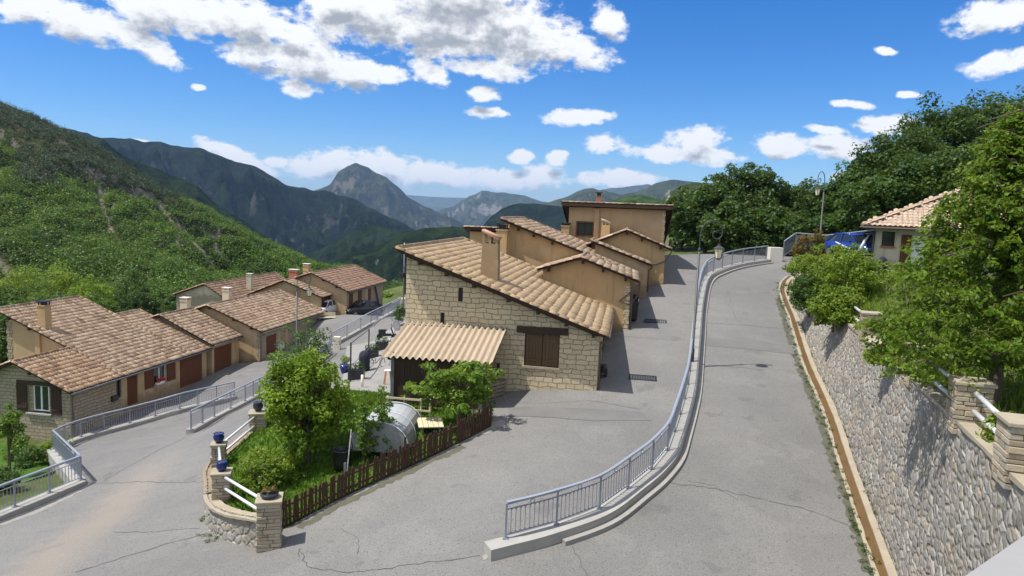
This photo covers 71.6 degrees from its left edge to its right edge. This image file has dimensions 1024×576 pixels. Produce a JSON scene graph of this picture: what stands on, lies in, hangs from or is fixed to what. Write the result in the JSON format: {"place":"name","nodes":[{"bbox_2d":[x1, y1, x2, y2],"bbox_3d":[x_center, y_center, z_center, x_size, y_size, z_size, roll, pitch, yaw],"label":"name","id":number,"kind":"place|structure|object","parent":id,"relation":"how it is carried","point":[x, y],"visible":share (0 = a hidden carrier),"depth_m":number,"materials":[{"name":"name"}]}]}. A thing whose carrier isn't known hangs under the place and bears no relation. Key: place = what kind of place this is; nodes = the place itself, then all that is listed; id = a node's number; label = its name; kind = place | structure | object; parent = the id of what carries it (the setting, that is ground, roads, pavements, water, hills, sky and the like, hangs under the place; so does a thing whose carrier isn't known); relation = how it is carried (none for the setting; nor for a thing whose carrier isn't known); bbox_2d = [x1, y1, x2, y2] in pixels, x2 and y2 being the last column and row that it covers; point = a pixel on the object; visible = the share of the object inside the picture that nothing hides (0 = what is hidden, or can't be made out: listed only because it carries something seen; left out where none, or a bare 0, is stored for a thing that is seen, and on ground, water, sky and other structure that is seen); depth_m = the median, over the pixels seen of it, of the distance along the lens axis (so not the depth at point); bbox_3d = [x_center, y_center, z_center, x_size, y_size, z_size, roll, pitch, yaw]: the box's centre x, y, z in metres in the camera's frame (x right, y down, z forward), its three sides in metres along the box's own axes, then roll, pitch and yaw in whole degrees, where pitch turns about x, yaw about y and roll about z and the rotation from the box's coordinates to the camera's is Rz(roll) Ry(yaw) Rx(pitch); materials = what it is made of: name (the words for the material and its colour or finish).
{"place":"outdoors","nodes":[
{"label":"outdoors","id":0,"kind":"place"},
{"bbox_2d":[0,441,47,487],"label":"yard lawn","id":1,"kind":"structure","parent":0,"point":[37,467],"depth_m":34.37,"materials":[{"name":"green plant"}]},
{"bbox_2d":[0,403,27,476],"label":"yard tree","id":2,"kind":"object","parent":1,"relation":"on","point":[12,418],"visible":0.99,"depth_m":31.83,"materials":[{"name":"green plant"}]},
{"bbox_2d":[10,443,51,468],"bbox_3d":[-23.481,8.346,34.864,1.678,1.403,1.915,8,9,44],"label":"yard bush","id":3,"kind":"object","parent":1,"relation":"on","point":[31,452],"visible":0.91,"depth_m":34.51,"materials":[{"name":"green plant"}]},
{"bbox_2d":[0,103,289,305],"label":"hillside","id":4,"kind":"structure","parent":0,"point":[12,141],"depth_m":351.79,"materials":[{"name":"green plant"}]},
{"bbox_2d":[0,100,196,247],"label":"pine forest","id":5,"kind":"object","parent":4,"relation":"on","point":[14,118],"visible":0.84,"depth_m":397.42,"materials":[{"name":"green plant"}]},
{"bbox_2d":[0,101,252,288],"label":"scrub","id":6,"kind":"object","parent":4,"relation":"on","point":[180,239],"visible":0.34,"depth_m":253.21,"materials":[{"name":"green plant"}]},
{"bbox_2d":[0,137,365,306],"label":"forest","id":7,"kind":"object","parent":4,"relation":"on","point":[107,252],"visible":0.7,"depth_m":251.05,"materials":[{"name":"green plant"}]},
{"bbox_2d":[84,137,318,309],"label":"hill","id":8,"kind":"structure","parent":0,"point":[166,180],"depth_m":982.27,"materials":[{"name":"green plant"}]},
{"bbox_2d":[66,129,415,255],"bbox_3d":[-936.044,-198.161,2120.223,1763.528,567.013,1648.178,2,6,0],"label":"mountain","id":9,"kind":"structure","parent":0,"point":[304,221],"depth_m":2188.01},
{"bbox_2d":[307,225,412,261],"bbox_3d":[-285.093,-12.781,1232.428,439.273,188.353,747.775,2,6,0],"label":"hill","id":10,"kind":"structure","parent":0,"point":[363,238],"depth_m":1320.13,"materials":[{"name":"green plant"}]},
{"bbox_2d":[226,388,495,527],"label":"lawn","id":11,"kind":"structure","parent":0,"point":[310,468],"depth_m":24.32,"materials":[{"name":"green plant"}]},
{"bbox_2d":[237,445,306,494],"bbox_3d":[-8.015,5.938,23.327,2.602,1.585,2.445,7,8,38],"label":"garden shrub","id":12,"kind":"object","parent":11,"relation":"on","point":[278,464],"visible":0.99,"depth_m":22.77,"materials":[{"name":"green plant"}]},
{"bbox_2d":[255,347,357,463],"bbox_3d":[-6.957,4.109,24.183,3.369,4.377,3.321,-2,8,-35],"label":"apple tree","id":13,"kind":"object","parent":11,"relation":"on","point":[292,408],"visible":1,"depth_m":23.53,"materials":[{"name":"green plant"}]},
{"bbox_2d":[274,317,340,384],"bbox_3d":[-8.011,3.432,27.717,2.575,4.393,1.981,2,6,0],"label":"plum tree","id":14,"kind":"object","parent":11,"relation":"on","point":[315,340],"visible":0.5,"depth_m":27.58,"materials":[{"name":"green plant"}]},
{"bbox_2d":[331,439,352,471],"bbox_3d":[-5.641,5.512,23.546,0.593,1.032,0.593,-4,9,-45],"label":"water barrel","id":15,"kind":"object","parent":11,"relation":"on","point":[340,455],"visible":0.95,"depth_m":23.36,"materials":[{"name":"black plastic"}]},
{"bbox_2d":[352,389,376,462],"bbox_3d":[-4.891,4.762,23.527,0.969,2.899,0.826,2,6,0],"label":"slender shrub","id":16,"kind":"object","parent":11,"relation":"on","point":[362,420],"visible":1,"depth_m":23.44,"materials":[{"name":"green plant"}]},
{"bbox_2d":[372,384,397,454],"bbox_3d":[-4.317,4.613,23.875,0.880,2.859,0.919,5,7,25],"label":"slender shrub","id":17,"kind":"object","parent":11,"relation":"on","point":[382,417],"visible":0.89,"depth_m":23.72,"materials":[{"name":"green plant"}]},
{"bbox_2d":[349,402,421,452],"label":"garden tunnel","id":18,"kind":"structure","parent":11,"relation":"on","point":[405,425],"depth_m":23.88,"materials":[{"name":"white plastic"}]},
{"bbox_2d":[412,360,505,421],"bbox_3d":[-1.955,3.906,25.713,3.402,2.788,2.331,2,6,0],"label":"walnut tree","id":19,"kind":"object","parent":11,"relation":"on","point":[440,382],"visible":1,"depth_m":25.32,"materials":[{"name":"green plant"}]},
{"bbox_2d":[343,320,404,392],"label":"yard slab","id":20,"kind":"structure","parent":0,"point":[374,377],"depth_m":43.77,"materials":[{"name":"concrete"}]},
{"bbox_2d":[314,163,463,229],"bbox_3d":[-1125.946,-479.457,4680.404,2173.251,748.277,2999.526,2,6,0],"label":"mountain","id":21,"kind":"structure","parent":0,"point":[370,188],"depth_m":4753.44,"materials":[{"name":"grey stone"}]},
{"bbox_2d":[317,226,469,285],"bbox_3d":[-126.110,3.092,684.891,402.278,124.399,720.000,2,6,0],"label":"hill","id":22,"kind":"structure","parent":0,"point":[385,260],"depth_m":756.89,"materials":[{"name":"green plant"}]},
{"bbox_2d":[0,245,859,508],"bbox_3d":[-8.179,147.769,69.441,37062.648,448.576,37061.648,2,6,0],"label":"ground","id":23,"kind":"structure","parent":0,"point":[398,291],"depth_m":31.65,"materials":[{"name":"green plant"}]},
{"bbox_2d":[0,462,26,493],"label":"yard bush","id":24,"kind":"object","parent":23,"relation":"on","point":[6,475],"visible":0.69,"depth_m":29.66,"materials":[{"name":"green plant"}]},
{"bbox_2d":[0,265,60,303],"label":"valley tree","id":25,"kind":"object","parent":23,"relation":"on","point":[17,277],"visible":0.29,"depth_m":82.49,"materials":[{"name":"green plant"}]},
{"bbox_2d":[0,277,69,343],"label":"valley tree","id":26,"kind":"object","parent":23,"relation":"on","point":[15,293],"visible":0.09,"depth_m":70.41,"materials":[{"name":"green plant"}]},
{"bbox_2d":[20,260,88,300],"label":"valley tree","id":27,"kind":"object","parent":23,"relation":"on","point":[67,280],"visible":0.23,"depth_m":88.06,"materials":[{"name":"green plant"}]},
{"bbox_2d":[64,273,128,311],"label":"valley tree","id":28,"kind":"object","parent":23,"relation":"on","point":[106,290],"visible":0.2,"depth_m":83.99,"materials":[{"name":"green plant"}]},
{"bbox_2d":[0,295,213,440],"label":"beige stone house","id":29,"kind":"structure","parent":23,"relation":"on","point":[73,358],"depth_m":44.31,"materials":[{"name":"orange tile"}]},
{"bbox_2d":[33,385,49,411],"bbox_3d":[-26.438,6.183,39.902,1.000,1.480,0.063,3,6,9],"label":"window","id":30,"kind":"structure","parent":29,"relation":"in","point":[41,393],"depth_m":39.91,"materials":[{"name":"white paint"}]},
{"bbox_2d":[180,353,201,387],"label":"garage door","id":31,"kind":"structure","parent":29,"relation":"in","point":[191,367],"depth_m":50.28,"materials":[{"name":"red wood"}]},
{"bbox_2d":[98,266,164,310],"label":"valley tree","id":32,"kind":"object","parent":23,"relation":"on","point":[126,286],"visible":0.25,"depth_m":92.45,"materials":[{"name":"green plant"}]},
{"bbox_2d":[126,289,161,314],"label":"valley tree","id":33,"kind":"object","parent":23,"relation":"on","point":[152,305],"visible":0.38,"depth_m":86.20,"materials":[{"name":"green plant"}]},
{"bbox_2d":[173,272,285,309],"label":"cream house","id":34,"kind":"structure","parent":23,"relation":"on","point":[204,293],"depth_m":82.90,"materials":[{"name":"brown tile"}]},
{"bbox_2d":[150,287,325,375],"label":"garage house","id":35,"kind":"structure","parent":23,"relation":"on","point":[242,329],"depth_m":56.62,"materials":[{"name":"brown tile"}]},
{"bbox_2d":[214,343,230,372],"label":"garage door","id":36,"kind":"structure","parent":35,"relation":"in","point":[222,354],"depth_m":54.02,"materials":[{"name":"red wood"}]},
{"bbox_2d":[240,263,386,315],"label":"beige house","id":37,"kind":"structure","parent":23,"relation":"on","point":[345,287],"depth_m":71.24,"materials":[{"name":"tile"}]},
{"bbox_2d":[463,224,508,250],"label":"ochre house","id":38,"kind":"structure","parent":23,"relation":"on","point":[476,233],"depth_m":49.74,"materials":[{"name":"paint"}]},
{"bbox_2d":[395,229,614,390],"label":"stone house","id":39,"kind":"structure","parent":23,"relation":"on","point":[462,281],"depth_m":29.16,"materials":[{"name":"beige stone"}]},
{"bbox_2d":[496,216,640,348],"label":"ochre house","id":40,"kind":"structure","parent":23,"relation":"on","point":[570,262],"depth_m":37.16,"materials":[{"name":"beige paint"}]},
{"bbox_2d":[561,192,674,297],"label":"tall ochre house","id":41,"kind":"structure","parent":23,"relation":"on","point":[633,235],"depth_m":48.98,"materials":[{"name":"beige paint"}]},
{"bbox_2d":[661,185,690,249],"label":"oak tree","id":42,"kind":"object","parent":23,"relation":"on","point":[670,201],"visible":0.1,"depth_m":71.70,"materials":[{"name":"green plant"}]},
{"bbox_2d":[670,174,738,253],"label":"oak tree","id":43,"kind":"object","parent":23,"relation":"on","point":[701,201],"visible":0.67,"depth_m":64.71,"materials":[{"name":"green plant"}]},
{"bbox_2d":[696,199,762,253],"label":"oak tree","id":44,"kind":"object","parent":23,"relation":"on","point":[727,217],"visible":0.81,"depth_m":60.36,"materials":[{"name":"green plant"}]},
{"bbox_2d":[730,204,796,254],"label":"oak tree","id":45,"kind":"object","parent":23,"relation":"on","point":[774,221],"visible":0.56,"depth_m":59.19,"materials":[{"name":"green plant"}]},
{"bbox_2d":[760,209,838,255],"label":"oak tree","id":46,"kind":"object","parent":23,"relation":"on","point":[800,222],"visible":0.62,"depth_m":58.14,"materials":[{"name":"green plant"}]},
{"bbox_2d":[784,276,897,575],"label":"kerb","id":47,"kind":"structure","parent":23,"relation":"on","point":[886,557],"depth_m":23.59,"materials":[{"name":"concrete"}]},
{"bbox_2d":[788,274,1023,575],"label":"retaining wall","id":48,"kind":"structure","parent":23,"relation":"on","point":[942,501],"depth_m":17.73,"materials":[{"name":"stone"}]},
{"bbox_2d":[944,374,997,433],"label":"stone pier","id":49,"kind":"structure","parent":48,"relation":"on","point":[963,401],"depth_m":15.24,"materials":[{"name":"stone"}]},
{"bbox_2d":[991,411,1023,489],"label":"stone pier","id":50,"kind":"structure","parent":48,"relation":"on","point":[1008,451],"depth_m":12.20,"materials":[{"name":"stone"}]},
{"bbox_2d":[877,90,991,154],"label":"oak tree","id":51,"kind":"object","parent":23,"relation":"on","point":[950,125],"visible":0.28,"depth_m":65.24,"materials":[{"name":"green plant"}]},
{"bbox_2d":[922,84,1023,150],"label":"oak tree","id":52,"kind":"object","parent":23,"relation":"on","point":[978,110],"visible":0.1,"depth_m":66.83,"materials":[{"name":"green plant"}]},
{"bbox_2d":[953,92,1023,144],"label":"oak tree","id":53,"kind":"object","parent":23,"relation":"on","point":[986,110],"visible":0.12,"depth_m":63.81,"materials":[{"name":"green plant"}]},
{"bbox_2d":[966,536,1023,575],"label":"parapet","id":54,"kind":"structure","parent":23,"relation":"on","point":[1008,560],"depth_m":2.88,"materials":[{"name":"white concrete"}]},
{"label":"kerb wall","id":55,"kind":"structure","parent":23,"relation":"on","visible":0},
{"bbox_2d":[68,395,236,445],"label":"kerb","id":56,"kind":"structure","parent":55,"relation":"on","point":[87,436],"depth_m":41.95,"materials":[{"name":"concrete"}]},
{"bbox_2d":[51,381,235,448],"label":"metal railing","id":57,"kind":"object","parent":56,"relation":"on","point":[61,433],"visible":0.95,"depth_m":41.58,"materials":[{"name":"grey metal"}]},
{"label":"kerb wall","id":58,"kind":"structure","parent":23,"relation":"on","visible":0},
{"bbox_2d":[46,449,85,482],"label":"kerb","id":59,"kind":"structure","parent":58,"relation":"on","point":[53,458],"depth_m":31.54,"materials":[{"name":"concrete"}]},
{"bbox_2d":[52,430,80,478],"bbox_3d":[-20.125,7.370,31.949,0.211,2.543,9.607,-3,8,-38],"label":"metal railing","id":60,"kind":"object","parent":59,"relation":"on","point":[65,452],"visible":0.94,"depth_m":31.85,"materials":[{"name":"grey metal"}]},
{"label":"kerb wall","id":61,"kind":"structure","parent":23,"relation":"on","visible":0},
{"bbox_2d":[0,479,86,520],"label":"kerb","id":62,"kind":"structure","parent":61,"relation":"on","point":[37,500],"depth_m":26.32,"materials":[{"name":"concrete"}]},
{"bbox_2d":[0,455,83,509],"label":"metal railing","id":63,"kind":"object","parent":62,"relation":"on","point":[13,481],"visible":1,"depth_m":26.48,"materials":[{"name":"grey metal"}]},
{"bbox_2d":[0,254,872,575],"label":"road","id":64,"kind":"structure","parent":0,"point":[756,434],"depth_m":22.58,"materials":[{"name":"grey asphalt"}]},
{"bbox_2d":[210,467,232,503],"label":"garden pier","id":65,"kind":"structure","parent":64,"relation":"on","point":[219,483],"depth_m":21.77,"materials":[{"name":"stone"}]},
{"bbox_2d":[202,429,256,546],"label":"garden wall","id":66,"kind":"structure","parent":64,"relation":"on","point":[223,521],"depth_m":20.42,"materials":[{"name":"stone"}]},
{"bbox_2d":[186,352,332,434],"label":"kerb","id":67,"kind":"structure","parent":64,"relation":"on","point":[201,426],"depth_m":39.87,"materials":[{"name":"concrete"}]},
{"bbox_2d":[189,340,331,429],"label":"metal railing","id":68,"kind":"object","parent":67,"relation":"on","point":[200,415],"visible":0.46,"depth_m":40.27,"materials":[{"name":"grey metal"}]},
{"bbox_2d":[254,492,283,553],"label":"garden pier","id":69,"kind":"structure","parent":64,"relation":"on","point":[268,522],"depth_m":19.12,"materials":[{"name":"stone"}]},
{"bbox_2d":[345,300,384,314],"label":"parked car","id":70,"kind":"object","parent":64,"relation":"on","point":[361,307],"visible":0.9,"depth_m":71.55,"materials":[{"name":"black paint"}]},
{"bbox_2d":[331,307,400,345],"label":"kerb","id":71,"kind":"structure","parent":64,"relation":"on","point":[353,333],"depth_m":63.77,"materials":[{"name":"concrete"}]},
{"bbox_2d":[331,297,401,343],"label":"metal railing","id":72,"kind":"object","parent":71,"relation":"on","point":[357,324],"visible":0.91,"depth_m":65.34,"materials":[{"name":"grey metal"}]},
{"bbox_2d":[296,445,465,528],"bbox_3d":[-3.967,6.144,22.384,5.978,1.255,0.659,-3,8,-41],"label":"road edge","id":73,"kind":"object","parent":64,"relation":"on","point":[337,505],"visible":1,"depth_m":22.21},
{"bbox_2d":[282,405,491,528],"bbox_3d":[-3.743,5.603,23.043,7.950,2.477,0.340,-3,8,-41],"label":"picket fence","id":74,"kind":"object","parent":64,"relation":"on","point":[484,420],"visible":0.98,"depth_m":22.71,"materials":[{"name":"brown wood"}]},
{"bbox_2d":[381,321,506,409],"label":"wooden shed","id":75,"kind":"structure","parent":64,"relation":"on","point":[411,348],"depth_m":27.78,"materials":[{"name":"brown wood"}]},
{"bbox_2d":[196,282,880,575],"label":"weeds","id":76,"kind":"object","parent":64,"relation":"on","point":[822,417],"visible":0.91,"depth_m":21.63,"materials":[{"name":"green plant"}]},
{"bbox_2d":[508,407,650,420],"bbox_3d":[2.448,4.723,26.423,5.416,0.277,1.105,3,6,7],"label":"road patch","id":77,"kind":"object","parent":64,"relation":"on","point":[585,414],"visible":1,"depth_m":26.46,"materials":[{"name":"grey asphalt"}]},
{"bbox_2d":[484,259,771,561],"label":"kerb","id":78,"kind":"structure","parent":64,"relation":"on","point":[624,499],"depth_m":20.60,"materials":[{"name":"concrete"}]},
{"bbox_2d":[503,245,767,539],"bbox_3d":[9.342,1.653,35.788,3.169,6.606,40.359,5,7,24],"label":"metal railing","id":79,"kind":"object","parent":78,"relation":"on","point":[671,422],"visible":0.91,"depth_m":21.01,"materials":[{"name":"grey metal"}]},
{"bbox_2d":[691,220,724,361],"bbox_3d":[8.544,0.232,30.884,1.166,6.374,0.429,2,6,0],"label":"street lamp","id":80,"kind":"object","parent":78,"relation":"on","point":[719,250],"visible":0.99,"depth_m":30.74,"materials":[{"name":"grey metal"}]},
{"bbox_2d":[562,262,773,545],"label":"kerb","id":81,"kind":"structure","parent":64,"relation":"on","point":[632,509],"depth_m":22.39,"materials":[{"name":"concrete"}]},
{"bbox_2d":[705,338,801,354],"bbox_3d":[11.659,2.798,34.511,4.812,0.332,1.552,3,6,9],"label":"road patch","id":82,"kind":"object","parent":64,"relation":"on","point":[764,346],"visible":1,"depth_m":34.48,"materials":[{"name":"grey asphalt"}]},
{"bbox_2d":[775,298,871,572],"bbox_3d":[12.580,3.923,30.508,0.523,4.121,26.552,4,6,14],"label":"road edge","id":83,"kind":"object","parent":64,"relation":"on","point":[830,450],"visible":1,"depth_m":24.70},
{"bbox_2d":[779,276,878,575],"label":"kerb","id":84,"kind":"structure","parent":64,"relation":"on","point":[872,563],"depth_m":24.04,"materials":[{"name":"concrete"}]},
{"bbox_2d":[780,276,887,575],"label":"gutter channel","id":85,"kind":"object","parent":64,"relation":"on","point":[868,532],"visible":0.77,"depth_m":23.64,"materials":[{"name":"brown concrete"}]},
{"bbox_2d":[407,195,465,210],"bbox_3d":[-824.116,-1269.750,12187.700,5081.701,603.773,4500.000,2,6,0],"label":"mountain","id":86,"kind":"structure","parent":0,"point":[436,203],"depth_m":12361.37,"materials":[{"name":"blue"}]},
{"bbox_2d":[436,190,547,227],"bbox_3d":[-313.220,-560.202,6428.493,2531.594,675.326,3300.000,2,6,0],"label":"mountain","id":87,"kind":"structure","parent":0,"point":[481,208],"depth_m":6340.74,"materials":[{"name":"grey stone"}]},
{"bbox_2d":[0,0,1023,201],"label":"sky","id":88,"kind":"structure","parent":0,"point":[541,100],"materials":[{"name":"blue"}]},
{"bbox_2d":[483,203,564,230],"bbox_3d":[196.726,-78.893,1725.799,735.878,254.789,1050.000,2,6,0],"label":"hill","id":89,"kind":"structure","parent":0,"point":[552,216],"depth_m":1846.10,"materials":[{"name":"green plant"}]},
{"bbox_2d":[544,180,692,206],"bbox_3d":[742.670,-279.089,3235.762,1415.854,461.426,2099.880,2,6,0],"label":"mountain","id":90,"kind":"structure","parent":0,"point":[661,190],"depth_m":3517.93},
{"bbox_2d":[665,235,1023,426],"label":"terrace lawn","id":91,"kind":"structure","parent":0,"point":[1019,407],"depth_m":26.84,"materials":[{"name":"green plant"}]},
{"bbox_2d":[709,162,779,211],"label":"oak tree","id":92,"kind":"object","parent":91,"relation":"on","point":[743,178],"visible":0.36,"depth_m":69.50,"materials":[{"name":"green plant"}]},
{"bbox_2d":[743,170,809,212],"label":"oak tree","id":93,"kind":"object","parent":91,"relation":"on","point":[789,201],"visible":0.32,"depth_m":68.50,"materials":[{"name":"green plant"}]},
{"bbox_2d":[781,268,837,316],"bbox_3d":[15.588,0.225,36.783,2.561,2.572,3.222,2,6,0],"label":"bush","id":94,"kind":"object","parent":91,"relation":"on","point":[801,288],"visible":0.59,"depth_m":36.32,"materials":[{"name":"green plant"}]},
{"bbox_2d":[791,228,828,272],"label":"red tipped shrub","id":95,"kind":"object","parent":91,"relation":"on","point":[818,238],"visible":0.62,"depth_m":44.33,"materials":[{"name":"green plant"}]},
{"bbox_2d":[781,243,863,279],"bbox_3d":[17.641,-1.071,40.112,4.343,3.022,4.604,-2,7,-33],"label":"bush","id":96,"kind":"object","parent":91,"relation":"on","point":[795,266],"visible":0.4,"depth_m":40.00,"materials":[{"name":"green plant"}]},
{"bbox_2d":[802,182,848,217],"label":"oak tree","id":97,"kind":"object","parent":91,"relation":"on","point":[813,209],"visible":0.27,"depth_m":66.67,"materials":[{"name":"green plant"}]},
{"bbox_2d":[805,283,867,331],"bbox_3d":[13.961,0.860,30.701,2.427,2.147,2.732,6,7,33],"label":"bush","id":98,"kind":"object","parent":91,"relation":"on","point":[829,307],"visible":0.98,"depth_m":30.21,"materials":[{"name":"green plant"}]},
{"bbox_2d":[818,208,873,236],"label":"oak tree","id":99,"kind":"object","parent":91,"relation":"on","point":[840,217],"visible":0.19,"depth_m":58.38,"materials":[{"name":"green plant"}]},
{"bbox_2d":[824,233,872,257],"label":"parked car","id":100,"kind":"object","parent":91,"relation":"on","point":[847,239],"visible":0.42,"depth_m":41.63,"materials":[{"name":"blue paint"}]},
{"bbox_2d":[814,151,891,214],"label":"oak tree","id":101,"kind":"object","parent":91,"relation":"on","point":[840,180],"visible":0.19,"depth_m":65.09,"materials":[{"name":"green plant"}]},
{"bbox_2d":[810,242,903,299],"bbox_3d":[16.782,-0.551,35.162,3.720,3.490,4.146,2,6,0],"label":"bush","id":102,"kind":"object","parent":91,"relation":"on","point":[839,268],"visible":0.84,"depth_m":34.27,"materials":[{"name":"green plant"}]},
{"bbox_2d":[835,170,928,233],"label":"oak tree","id":103,"kind":"object","parent":91,"relation":"on","point":[863,203],"visible":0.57,"depth_m":55.40,"materials":[{"name":"green plant"}]},
{"bbox_2d":[845,123,949,185],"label":"oak tree","id":104,"kind":"object","parent":91,"relation":"on","point":[883,150],"visible":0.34,"depth_m":61.99,"materials":[{"name":"green plant"}]},
{"bbox_2d":[874,145,977,211],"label":"oak tree","id":105,"kind":"object","parent":91,"relation":"on","point":[921,170],"visible":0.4,"depth_m":54.26,"materials":[{"name":"green plant"}]},
{"bbox_2d":[852,102,1023,405],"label":"cherry tree","id":106,"kind":"object","parent":91,"relation":"on","point":[981,216],"visible":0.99,"depth_m":16.16,"materials":[{"name":"green plant"}]},
{"bbox_2d":[860,186,1017,278],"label":"terrace house","id":107,"kind":"structure","parent":91,"relation":"on","point":[895,228],"depth_m":37.48,"materials":[{"name":"beige tile"}]},
{"bbox_2d":[933,136,1007,194],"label":"oak tree","id":108,"kind":"object","parent":91,"relation":"on","point":[967,159],"visible":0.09,"depth_m":52.80,"materials":[{"name":"green plant"}]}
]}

